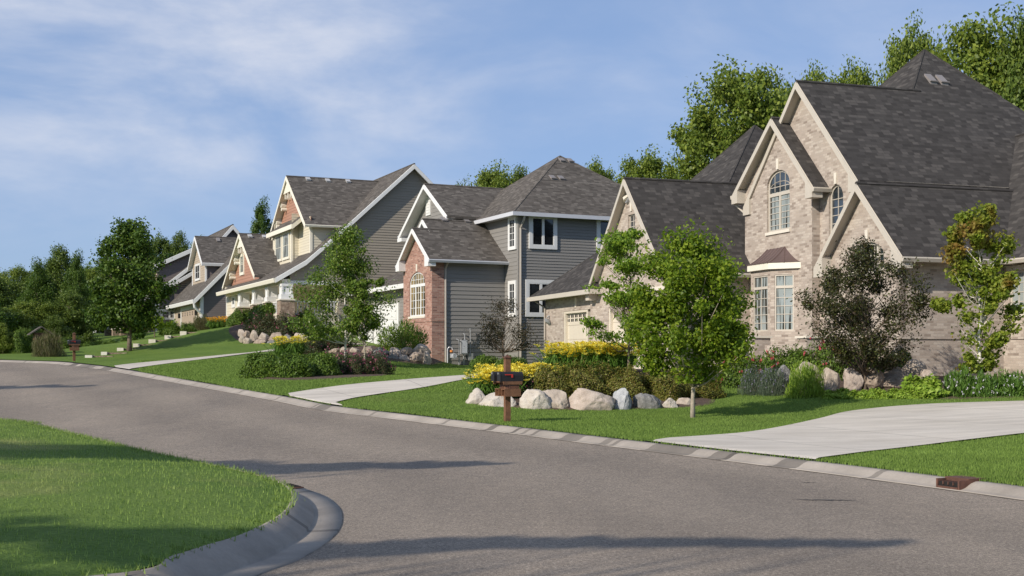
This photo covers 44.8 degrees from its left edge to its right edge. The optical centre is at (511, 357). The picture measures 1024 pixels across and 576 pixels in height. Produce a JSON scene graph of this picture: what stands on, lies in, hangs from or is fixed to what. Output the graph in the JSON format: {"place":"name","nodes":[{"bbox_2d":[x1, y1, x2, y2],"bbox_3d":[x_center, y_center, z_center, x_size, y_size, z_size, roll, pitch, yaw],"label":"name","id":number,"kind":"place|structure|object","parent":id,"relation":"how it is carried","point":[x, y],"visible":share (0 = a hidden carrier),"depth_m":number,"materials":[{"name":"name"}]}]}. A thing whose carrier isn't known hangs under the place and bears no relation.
{"place":"outdoors","nodes":[
{"label":"outdoors","id":0,"kind":"place"},
{"bbox_2d":[0,418,304,575],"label":"corner lawn","id":1,"kind":"structure","parent":0,"point":[44,527],"depth_m":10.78,"materials":[{"name":"green plant"}]},
{"bbox_2d":[114,343,362,368],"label":"driveway","id":2,"kind":"structure","parent":0,"point":[134,365],"depth_m":54.84,"materials":[{"name":"concrete"}]},
{"bbox_2d":[289,368,639,404],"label":"long driveway","id":3,"kind":"structure","parent":0,"point":[332,394],"depth_m":35.47,"materials":[{"name":"concrete"}]},
{"bbox_2d":[0,362,1023,575],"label":"road","id":4,"kind":"structure","parent":0,"point":[409,498],"depth_m":13.53,"materials":[{"name":"grey asphalt"}]},
{"bbox_2d":[7,419,341,575],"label":"corner kerb","id":5,"kind":"structure","parent":4,"relation":"on","point":[311,522],"depth_m":9.70,"materials":[{"name":"concrete"}]},
{"bbox_2d":[0,360,1023,500],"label":"kerb","id":6,"kind":"structure","parent":4,"relation":"on","point":[1004,490],"depth_m":20.71,"materials":[{"name":"concrete"}]},
{"bbox_2d":[936,475,985,489],"bbox_3d":[5.296,1.492,14.678,0.420,0.150,0.372,0,0,-25],"label":"storm drain","id":7,"kind":"object","parent":6,"relation":"in","point":[959,482],"visible":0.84,"depth_m":14.60,"materials":[{"name":"metal"}]},
{"bbox_2d":[0,326,1023,483],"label":"lawn","id":8,"kind":"structure","parent":0,"point":[211,342],"depth_m":56.59,"materials":[{"name":"green plant"}]},
{"bbox_2d":[0,323,24,359],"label":"woodland tree","id":9,"kind":"object","parent":8,"relation":"on","point":[6,340],"visible":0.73,"depth_m":69.54,"materials":[{"name":"green plant"}]},
{"bbox_2d":[0,304,24,330],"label":"woodland tree","id":10,"kind":"object","parent":8,"relation":"on","point":[4,316],"visible":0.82,"depth_m":76.11,"materials":[{"name":"green plant"}]},
{"bbox_2d":[0,275,27,308],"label":"woodland tree","id":11,"kind":"object","parent":8,"relation":"on","point":[4,299],"visible":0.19,"depth_m":92.41,"materials":[{"name":"green plant"}]},
{"bbox_2d":[0,263,33,297],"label":"woodland tree","id":12,"kind":"object","parent":8,"relation":"on","point":[16,272],"visible":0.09,"depth_m":114.98,"materials":[{"name":"green plant"}]},
{"bbox_2d":[9,327,34,353],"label":"shrub","id":13,"kind":"object","parent":8,"relation":"on","point":[24,345],"visible":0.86,"depth_m":69.67,"materials":[{"name":"green plant"}]},
{"bbox_2d":[8,256,60,323],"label":"woodland tree","id":14,"kind":"object","parent":8,"relation":"on","point":[38,284],"visible":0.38,"depth_m":89.36,"materials":[{"name":"green plant"}]},
{"bbox_2d":[1,298,67,333],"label":"woodland tree","id":15,"kind":"object","parent":8,"relation":"on","point":[37,314],"visible":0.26,"depth_m":81.38,"materials":[{"name":"green plant"}]},
{"bbox_2d":[31,328,67,356],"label":"ornamental grass","id":16,"kind":"object","parent":8,"relation":"on","point":[49,346],"depth_m":65.73,"materials":[{"name":"green plant"}]},
{"bbox_2d":[29,313,87,343],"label":"woodland tree","id":17,"kind":"object","parent":8,"relation":"on","point":[54,323],"visible":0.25,"depth_m":77.75,"materials":[{"name":"green plant"}]},
{"bbox_2d":[43,243,94,326],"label":"woodland tree","id":18,"kind":"object","parent":8,"relation":"on","point":[59,258],"visible":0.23,"depth_m":97.33,"materials":[{"name":"green plant"}]},
{"bbox_2d":[45,289,102,341],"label":"woodland tree","id":19,"kind":"object","parent":8,"relation":"on","point":[71,308],"visible":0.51,"depth_m":83.40,"materials":[{"name":"green plant"}]},
{"bbox_2d":[58,248,101,332],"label":"woodland tree","id":20,"kind":"object","parent":8,"relation":"on","point":[75,271],"visible":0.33,"depth_m":89.58,"materials":[{"name":"green plant"}]},
{"bbox_2d":[80,216,180,350],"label":"street tree","id":21,"kind":"object","parent":8,"relation":"on","point":[122,301],"visible":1,"depth_m":68.38,"materials":[{"name":"green plant"}]},
{"bbox_2d":[93,272,191,335],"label":"house","id":22,"kind":"structure","parent":8,"relation":"on","point":[111,332],"depth_m":104.96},
{"bbox_2d":[150,228,174,264],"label":"woodland tree","id":23,"kind":"object","parent":8,"relation":"on","point":[163,247],"visible":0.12,"depth_m":111.33,"materials":[{"name":"green plant"}]},
{"bbox_2d":[168,229,190,259],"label":"woodland tree","id":24,"kind":"object","parent":8,"relation":"on","point":[177,245],"visible":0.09,"depth_m":117.71,"materials":[{"name":"green plant"}]},
{"bbox_2d":[153,224,239,331],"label":"dormer house","id":25,"kind":"structure","parent":8,"relation":"on","point":[205,261],"depth_m":98.60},
{"bbox_2d":[249,194,272,233],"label":"woodland tree","id":26,"kind":"object","parent":8,"relation":"on","point":[260,225],"visible":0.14,"depth_m":111.84,"materials":[{"name":"green plant"}]},
{"bbox_2d":[229,324,308,341],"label":"planting bed","id":27,"kind":"object","parent":8,"relation":"on","point":[233,331],"visible":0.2,"depth_m":73.34,"materials":[{"name":"brown soil"}]},
{"bbox_2d":[226,308,248,325],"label":"shrub","id":28,"kind":"object","parent":27,"relation":"on","point":[233,319],"visible":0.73,"depth_m":76.36,"materials":[{"name":"green plant"}]},
{"bbox_2d":[241,310,279,334],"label":"shrub","id":29,"kind":"object","parent":27,"relation":"on","point":[261,324],"visible":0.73,"depth_m":71.96,"materials":[{"name":"green plant"}]},
{"bbox_2d":[246,301,275,323],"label":"shrub","id":30,"kind":"object","parent":27,"relation":"on","point":[263,308],"visible":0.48,"depth_m":74.84,"materials":[{"name":"green plant"}]},
{"bbox_2d":[266,311,307,337],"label":"shrub","id":31,"kind":"object","parent":27,"relation":"on","point":[277,326],"visible":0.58,"depth_m":71.43,"materials":[{"name":"green plant"}]},
{"bbox_2d":[252,372,390,380],"bbox_3d":[-6.763,0.669,43.689,5.380,0.247,6.180,0,0,0],"label":"planting bed","id":32,"kind":"object","parent":8,"relation":"on","point":[326,377],"visible":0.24,"depth_m":41.79,"materials":[{"name":"brown soil"}]},
{"bbox_2d":[236,350,280,378],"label":"mound shrub","id":33,"kind":"object","parent":32,"relation":"on","point":[257,365],"visible":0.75,"depth_m":41.66,"materials":[{"name":"green plant"}]},
{"bbox_2d":[267,351,315,377],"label":"mound shrub","id":34,"kind":"object","parent":32,"relation":"on","point":[288,366],"visible":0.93,"depth_m":41.50,"materials":[{"name":"green plant"}]},
{"bbox_2d":[304,350,342,375],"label":"mound shrub","id":35,"kind":"object","parent":32,"relation":"on","point":[322,363],"visible":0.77,"depth_m":42.60,"materials":[{"name":"green plant"}]},
{"bbox_2d":[324,346,356,373],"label":"rose shrub","id":36,"kind":"object","parent":32,"relation":"on","point":[344,363],"visible":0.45,"depth_m":43.81,"materials":[{"name":"green plant"}]},
{"bbox_2d":[346,349,378,374],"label":"rose shrub","id":37,"kind":"object","parent":32,"relation":"on","point":[360,366],"visible":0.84,"depth_m":43.54,"materials":[{"name":"green plant"}]},
{"bbox_2d":[364,347,395,374],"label":"rose shrub","id":38,"kind":"object","parent":32,"relation":"on","point":[383,365],"visible":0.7,"depth_m":43.97,"materials":[{"name":"green plant"}]},
{"bbox_2d":[216,163,432,335],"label":"porch house","id":39,"kind":"structure","parent":8,"relation":"on","point":[311,213],"depth_m":76.19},
{"bbox_2d":[281,221,403,357],"bbox_3d":[-6.939,-2.600,51.263,4.658,6.062,3.988,0,0,41],"label":"birch tree","id":40,"kind":"object","parent":8,"relation":"on","point":[344,263],"visible":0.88,"depth_m":51.17,"materials":[{"name":"green plant"}]},
{"bbox_2d":[341,278,385,358],"bbox_3d":[-6.111,-1.310,50.503,2.047,3.824,1.936,0,0,-32],"label":"birch tree","id":41,"kind":"object","parent":8,"relation":"on","point":[359,290],"visible":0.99,"depth_m":50.14,"materials":[{"name":"green plant"}]},
{"bbox_2d":[324,345,440,364],"bbox_3d":[-6.396,-0.086,57.566,5.819,0.916,9.700,0,0,-20],"label":"planting bed","id":42,"kind":"object","parent":8,"relation":"on","point":[392,359],"visible":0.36,"depth_m":53.97,"materials":[{"name":"brown soil"}]},
{"bbox_2d":[302,340,332,353],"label":"rose shrub","id":43,"kind":"object","parent":42,"relation":"on","point":[317,344],"visible":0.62,"depth_m":55.52,"materials":[{"name":"green plant"}]},
{"bbox_2d":[375,316,428,350],"bbox_3d":[-4.820,-1.004,55.865,2.625,1.780,2.900,0,0,-31],"label":"dark shrub","id":44,"kind":"object","parent":42,"relation":"on","point":[403,337],"visible":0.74,"depth_m":55.56,"materials":[{"name":"green plant"}]},
{"bbox_2d":[468,353,499,373],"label":"mound shrub","id":45,"kind":"object","parent":8,"relation":"on","point":[483,359],"visible":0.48,"depth_m":43.71,"materials":[{"name":"green plant"}]},
{"bbox_2d":[348,155,620,364],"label":"grey house","id":46,"kind":"structure","parent":8,"relation":"on","point":[521,240],"depth_m":61.13,"materials":[{"name":"grey wood"}]},
{"bbox_2d":[374,303,398,344],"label":"garage door","id":47,"kind":"structure","parent":46,"relation":"in","point":[394,315],"depth_m":68.66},
{"bbox_2d":[408,272,424,318],"bbox_3d":[-4.669,-3.079,61.534,0.160,2.291,2.273,0,0,-25],"label":"window","id":48,"kind":"structure","parent":46,"relation":"in","point":[417,285],"depth_m":61.70,"materials":[{"name":"beige glass"}]},
{"bbox_2d":[508,216,516,250],"bbox_3d":[0.016,-6.040,60.512,0.085,1.617,0.877,0,0,-25],"label":"window","id":49,"kind":"structure","parent":46,"relation":"in","point":[512,221],"depth_m":60.51,"materials":[{"name":"white glass"}]},
{"bbox_2d":[508,280,516,316],"bbox_3d":[0.016,-2.858,60.512,0.085,1.747,0.877,0,0,-25],"label":"window","id":50,"kind":"structure","parent":46,"relation":"in","point":[512,285],"depth_m":60.44,"materials":[{"name":"white glass"}]},
{"bbox_2d":[525,279,553,316],"bbox_3d":[1.398,-2.869,60.464,1.656,1.800,0.091,0,0,-25],"label":"window","id":51,"kind":"structure","parent":46,"relation":"in","point":[532,309],"depth_m":60.28,"materials":[{"name":"white glass"}]},
{"bbox_2d":[529,216,556,249],"bbox_3d":[1.509,-6.108,60.516,1.527,1.671,0.091,0,0,-25],"label":"window","id":52,"kind":"structure","parent":46,"relation":"in","point":[542,230],"depth_m":60.48,"materials":[{"name":"white glass"}]},
{"bbox_2d":[468,158,521,187],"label":"woodland tree","id":53,"kind":"object","parent":8,"relation":"on","point":[490,178],"visible":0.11,"depth_m":98.24,"materials":[{"name":"green plant"}]},
{"bbox_2d":[459,295,541,357],"bbox_3d":[-0.473,-1.103,55.863,4.114,3.446,3.145,0,0,0],"label":"plum tree","id":54,"kind":"object","parent":8,"relation":"on","point":[489,337],"visible":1,"depth_m":55.81,"materials":[{"name":"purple plant"}]},
{"bbox_2d":[491,355,522,421],"bbox_3d":[-0.113,0.748,26.195,0.545,1.620,0.600,0,0,-22],"label":"double mailbox","id":55,"kind":"object","parent":8,"relation":"on","point":[508,380],"visible":0.98,"depth_m":26.04,"materials":[{"name":"brown wood"}]},
{"bbox_2d":[532,343,571,369],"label":"day lily","id":56,"kind":"object","parent":8,"relation":"on","point":[555,356],"visible":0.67,"depth_m":37.86,"materials":[{"name":"green plant"}]},
{"bbox_2d":[138,346,992,396],"bbox_3d":[3.609,0.282,45.998,42.037,1.646,24.031,0,0,0],"label":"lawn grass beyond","id":57,"kind":"object","parent":8,"relation":"on","point":[398,374],"visible":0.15,"depth_m":42.33,"materials":[{"name":"green plant"}]},
{"bbox_2d":[476,385,714,409],"bbox_3d":[2.162,1.052,32.955,6.936,0.548,5.305,0,0,0],"label":"planting bed","id":58,"kind":"object","parent":8,"relation":"on","point":[701,401],"visible":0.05,"depth_m":31.75,"materials":[{"name":"brown soil"}]},
{"bbox_2d":[478,392,516,424],"bbox_3d":[-0.345,1.269,30.748,1.029,0.871,0.662,0,0,0],"label":"boulder","id":59,"kind":"object","parent":58,"relation":"on","point":[491,399],"visible":0.38,"depth_m":30.63,"materials":[{"name":"white stone"}]},
{"bbox_2d":[519,389,550,408],"bbox_3d":[0.582,1.284,30.785,0.827,1.004,0.796,0,0,0],"label":"boulder","id":60,"kind":"object","parent":58,"relation":"on","point":[533,399],"visible":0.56,"depth_m":30.47,"materials":[{"name":"white stone"}]},
{"bbox_2d":[533,361,577,399],"bbox_3d":[1.077,0.627,32.661,1.396,1.127,1.401,0,0,-13],"label":"spirea shrub","id":61,"kind":"object","parent":58,"relation":"on","point":[558,379],"visible":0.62,"depth_m":32.26,"materials":[{"name":"green plant"}]},
{"bbox_2d":[543,389,568,408],"bbox_3d":[1.066,1.295,31.018,0.772,1.011,0.926,0,0,0],"label":"boulder","id":62,"kind":"object","parent":58,"relation":"on","point":[558,398],"visible":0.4,"depth_m":30.70,"materials":[{"name":"beige stone"}]},
{"bbox_2d":[557,356,613,396],"bbox_3d":[1.965,0.575,32.752,1.716,1.239,1.689,0,0,5],"label":"spirea shrub","id":63,"kind":"object","parent":58,"relation":"on","point":[589,379],"visible":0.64,"depth_m":32.45,"materials":[{"name":"green plant"}]},
{"bbox_2d":[568,388,615,410],"bbox_3d":[1.857,1.291,30.871,1.468,1.071,0.922,0,0,0],"label":"boulder","id":64,"kind":"object","parent":58,"relation":"on","point":[582,399],"visible":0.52,"depth_m":30.54,"materials":[{"name":"stone"}]},
{"bbox_2d":[613,388,631,409],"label":"boulder","id":65,"kind":"object","parent":58,"relation":"on","point":[622,397],"visible":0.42,"depth_m":30.86,"materials":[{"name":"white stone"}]},
{"bbox_2d":[601,363,650,400],"bbox_3d":[3.110,0.659,32.899,1.545,1.081,1.540,0,0,-36],"label":"spirea shrub","id":66,"kind":"object","parent":58,"relation":"on","point":[633,380],"visible":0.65,"depth_m":32.54,"materials":[{"name":"green plant"}]},
{"bbox_2d":[633,393,661,408],"bbox_3d":[3.413,1.250,31.201,0.669,0.713,0.670,0,0,-37],"label":"boulder","id":67,"kind":"object","parent":58,"relation":"on","point":[643,401],"visible":0.58,"depth_m":30.96,"materials":[{"name":"grey stone"}]},
{"bbox_2d":[635,365,695,400],"bbox_3d":[4.079,0.644,32.948,1.692,1.106,1.666,0,0,-18],"label":"spirea shrub","id":68,"kind":"object","parent":58,"relation":"on","point":[657,389],"visible":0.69,"depth_m":32.53,"materials":[{"name":"green plant"}]},
{"bbox_2d":[681,375,726,398],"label":"spirea shrub","id":69,"kind":"object","parent":58,"relation":"on","point":[711,390],"visible":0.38,"depth_m":33.05,"materials":[{"name":"green plant"}]},
{"bbox_2d":[585,155,614,180],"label":"woodland tree","id":70,"kind":"object","parent":8,"relation":"on","point":[594,167],"visible":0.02,"depth_m":91.77,"materials":[{"name":"green plant"}]},
{"bbox_2d":[576,223,659,365],"bbox_3d":[3.492,-1.622,37.480,2.546,4.745,2.948,0,0,18],"label":"locust tree","id":71,"kind":"object","parent":8,"relation":"on","point":[621,244],"visible":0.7,"depth_m":37.20,"materials":[{"name":"green plant"}]},
{"bbox_2d":[613,143,683,183],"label":"woodland tree","id":72,"kind":"object","parent":8,"relation":"on","point":[650,166],"visible":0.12,"depth_m":88.82,"materials":[{"name":"green plant"}]},
{"bbox_2d":[294,391,1023,485],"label":"lawn grass","id":73,"kind":"structure","parent":8,"relation":"on","point":[943,463],"depth_m":25.48,"materials":[{"name":"green plant"}]},
{"bbox_2d":[617,216,759,417],"bbox_3d":[4.019,-0.813,27.963,3.341,4.659,3.625,0,0,0],"label":"maple tree","id":74,"kind":"object","parent":8,"relation":"on","point":[720,335],"visible":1,"depth_m":27.46,"materials":[{"name":"green plant"}]},
{"bbox_2d":[634,54,788,179],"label":"woodland tree","id":75,"kind":"object","parent":8,"relation":"on","point":[745,110],"visible":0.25,"depth_m":72.12,"materials":[{"name":"green plant"}]},
{"bbox_2d":[527,49,1023,376],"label":"brick house","id":76,"kind":"structure","parent":8,"relation":"on","point":[913,156],"depth_m":41.74,"materials":[{"name":"beige brick"}]},
{"bbox_2d":[564,309,589,346],"bbox_3d":[2.775,-0.755,52.539,0.182,2.450,2.750,0,0,-18],"label":"garage door","id":77,"kind":"structure","parent":76,"relation":"in","point":[573,330],"depth_m":52.86,"materials":[{"name":"beige paint"}]},
{"bbox_2d":[609,308,677,368],"bbox_3d":[4.817,-0.755,46.205,0.182,2.450,5.814,0,0,-18],"label":"garage door","id":78,"kind":"structure","parent":76,"relation":"in","point":[613,323],"depth_m":48.68,"materials":[{"name":"beige paint"}]},
{"bbox_2d":[746,247,800,344],"bbox_3d":[8.889,-1.277,43.025,0.947,5.054,3.124,0,0,-18],"label":"bay window","id":79,"kind":"structure","parent":76,"relation":"in","point":[777,317],"depth_m":42.23,"materials":[{"name":"beige brick"}]},
{"bbox_2d":[765,170,789,235],"bbox_3d":[9.258,-5.383,43.071,0.180,2.207,1.618,0,0,-18],"label":"window","id":80,"kind":"structure","parent":76,"relation":"in","point":[779,185],"depth_m":43.10,"materials":[{"name":"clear glass"}]},
{"bbox_2d":[831,185,842,230],"bbox_3d":[10.575,-4.677,40.234,0.060,1.829,0.830,0,0,-18],"label":"window","id":81,"kind":"structure","parent":76,"relation":"in","point":[837,193],"depth_m":40.36,"materials":[{"name":"blue glass"}]},
{"bbox_2d":[1011,270,1023,316],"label":"window","id":82,"kind":"structure","parent":76,"relation":"in","point":[1020,298],"depth_m":37.00,"materials":[{"name":"white glass"}]},
{"bbox_2d":[781,59,833,90],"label":"woodland tree","id":83,"kind":"object","parent":8,"relation":"on","point":[815,76],"visible":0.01,"depth_m":83.19,"materials":[{"name":"green plant"}]},
{"bbox_2d":[600,369,1023,399],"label":"planting bed","id":84,"kind":"object","parent":8,"relation":"on","point":[640,371],"visible":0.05,"depth_m":34.11,"materials":[{"name":"brown soil"}]},
{"bbox_2d":[717,354,760,387],"bbox_3d":[6.482,0.293,35.711,1.308,1.247,1.427,0,0,5],"label":"shrub","id":85,"kind":"object","parent":84,"relation":"on","point":[734,379],"visible":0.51,"depth_m":35.28,"materials":[{"name":"green plant"}]},
{"bbox_2d":[737,365,769,395],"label":"blue perennial","id":86,"kind":"object","parent":84,"relation":"on","point":[751,381],"visible":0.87,"depth_m":33.67,"materials":[{"name":"green plant"}]},
{"bbox_2d":[746,350,781,383],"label":"shrub","id":87,"kind":"object","parent":84,"relation":"on","point":[769,360],"visible":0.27,"depth_m":35.70,"materials":[{"name":"green plant"}]},
{"bbox_2d":[757,363,790,396],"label":"blue perennial","id":88,"kind":"object","parent":84,"relation":"on","point":[774,383],"visible":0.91,"depth_m":33.26,"materials":[{"name":"green plant"}]},
{"bbox_2d":[766,341,811,371],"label":"shrub","id":89,"kind":"object","parent":84,"relation":"on","point":[789,358],"visible":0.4,"depth_m":36.77,"materials":[{"name":"green plant"}]},
{"bbox_2d":[784,359,825,398],"bbox_3d":[7.671,0.570,32.437,1.116,1.187,1.134,0,0,-5],"label":"tall perennial","id":90,"kind":"object","parent":84,"relation":"on","point":[808,378],"visible":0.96,"depth_m":32.20,"materials":[{"name":"green plant"}]},
{"bbox_2d":[797,335,849,380],"bbox_3d":[9.257,0.064,36.724,1.614,1.443,1.760,0,0,20],"label":"shrub","id":91,"kind":"object","parent":84,"relation":"on","point":[819,356],"visible":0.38,"depth_m":36.38,"materials":[{"name":"green plant"}]},
{"bbox_2d":[821,367,840,390],"bbox_3d":[8.483,0.622,33.082,0.537,0.726,0.412,0,0,0],"label":"boulder","id":92,"kind":"object","parent":84,"relation":"on","point":[832,382],"visible":0.69,"depth_m":32.92,"materials":[{"name":"beige stone"}]},
{"bbox_2d":[843,367,863,389],"bbox_3d":[9.078,0.661,33.087,0.500,0.791,0.399,0,0,0],"label":"boulder","id":93,"kind":"object","parent":84,"relation":"on","point":[852,379],"visible":0.75,"depth_m":32.93,"materials":[{"name":"stone"}]},
{"bbox_2d":[783,235,934,389],"bbox_3d":[9.168,-1.107,33.076,4.073,4.338,3.887,0,0,0],"label":"crabapple tree","id":94,"kind":"object","parent":84,"relation":"on","point":[832,285],"visible":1,"depth_m":32.60,"materials":[{"name":"green plant"}]},
{"bbox_2d":[862,368,883,388],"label":"boulder","id":95,"kind":"object","parent":84,"relation":"on","point":[874,380],"visible":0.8,"depth_m":32.93,"materials":[{"name":"beige stone"}]},
{"bbox_2d":[901,359,926,378],"bbox_3d":[10.902,0.362,33.607,0.723,0.636,0.513,0,0,-26],"label":"boulder","id":96,"kind":"object","parent":84,"relation":"on","point":[914,366],"visible":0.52,"depth_m":33.43,"materials":[{"name":"beige stone"}]},
{"bbox_2d":[900,373,950,399],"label":"shrub","id":97,"kind":"object","parent":84,"relation":"on","point":[928,387],"visible":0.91,"depth_m":30.57,"materials":[{"name":"green plant"}]},
{"bbox_2d":[943,366,976,397],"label":"flowering hosta","id":98,"kind":"object","parent":84,"relation":"on","point":[956,384],"visible":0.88,"depth_m":30.53,"materials":[{"name":"green plant"}]},
{"bbox_2d":[929,200,1023,373],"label":"turning maple tree","id":99,"kind":"object","parent":84,"relation":"on","point":[971,269],"visible":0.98,"depth_m":30.85,"materials":[{"name":"green plant"}]},
{"bbox_2d":[968,369,999,396],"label":"flowering hosta","id":100,"kind":"object","parent":84,"relation":"on","point":[984,386],"visible":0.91,"depth_m":30.31,"materials":[{"name":"green plant"}]},
{"bbox_2d":[992,368,1023,396],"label":"flowering hosta","id":101,"kind":"object","parent":84,"relation":"on","point":[1009,384],"visible":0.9,"depth_m":30.26,"materials":[{"name":"green plant"}]},
{"bbox_2d":[814,54,875,85],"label":"woodland tree","id":102,"kind":"object","parent":8,"relation":"on","point":[861,78],"visible":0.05,"depth_m":81.08,"materials":[{"name":"green plant"}]},
{"bbox_2d":[873,9,953,85],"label":"woodland tree","id":103,"kind":"object","parent":8,"relation":"on","point":[904,53],"visible":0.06,"depth_m":74.98,"materials":[{"name":"green plant"}]},
{"bbox_2d":[899,1,1023,98],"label":"woodland tree","id":104,"kind":"object","parent":8,"relation":"on","point":[975,55],"visible":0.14,"depth_m":65.25,"materials":[{"name":"green plant"}]},
{"bbox_2d":[983,6,1023,96],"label":"woodland tree","id":105,"kind":"object","parent":8,"relation":"on","point":[1020,37],"visible":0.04,"depth_m":63.94,"materials":[{"name":"green plant"}]},
{"bbox_2d":[995,21,1023,110],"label":"woodland tree","id":106,"kind":"object","parent":8,"relation":"on","point":[1015,86],"visible":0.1,"depth_m":60.26,"materials":[{"name":"green plant"}]},
{"bbox_2d":[0,0,1023,283],"label":"sky","id":107,"kind":"structure","parent":0,"point":[182,115],"materials":[{"name":"blue"}]},
{"bbox_2d":[653,401,1023,458],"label":"driveway","id":108,"kind":"structure","parent":0,"point":[868,429],"depth_m":22.31,"materials":[{"name":"concrete"}]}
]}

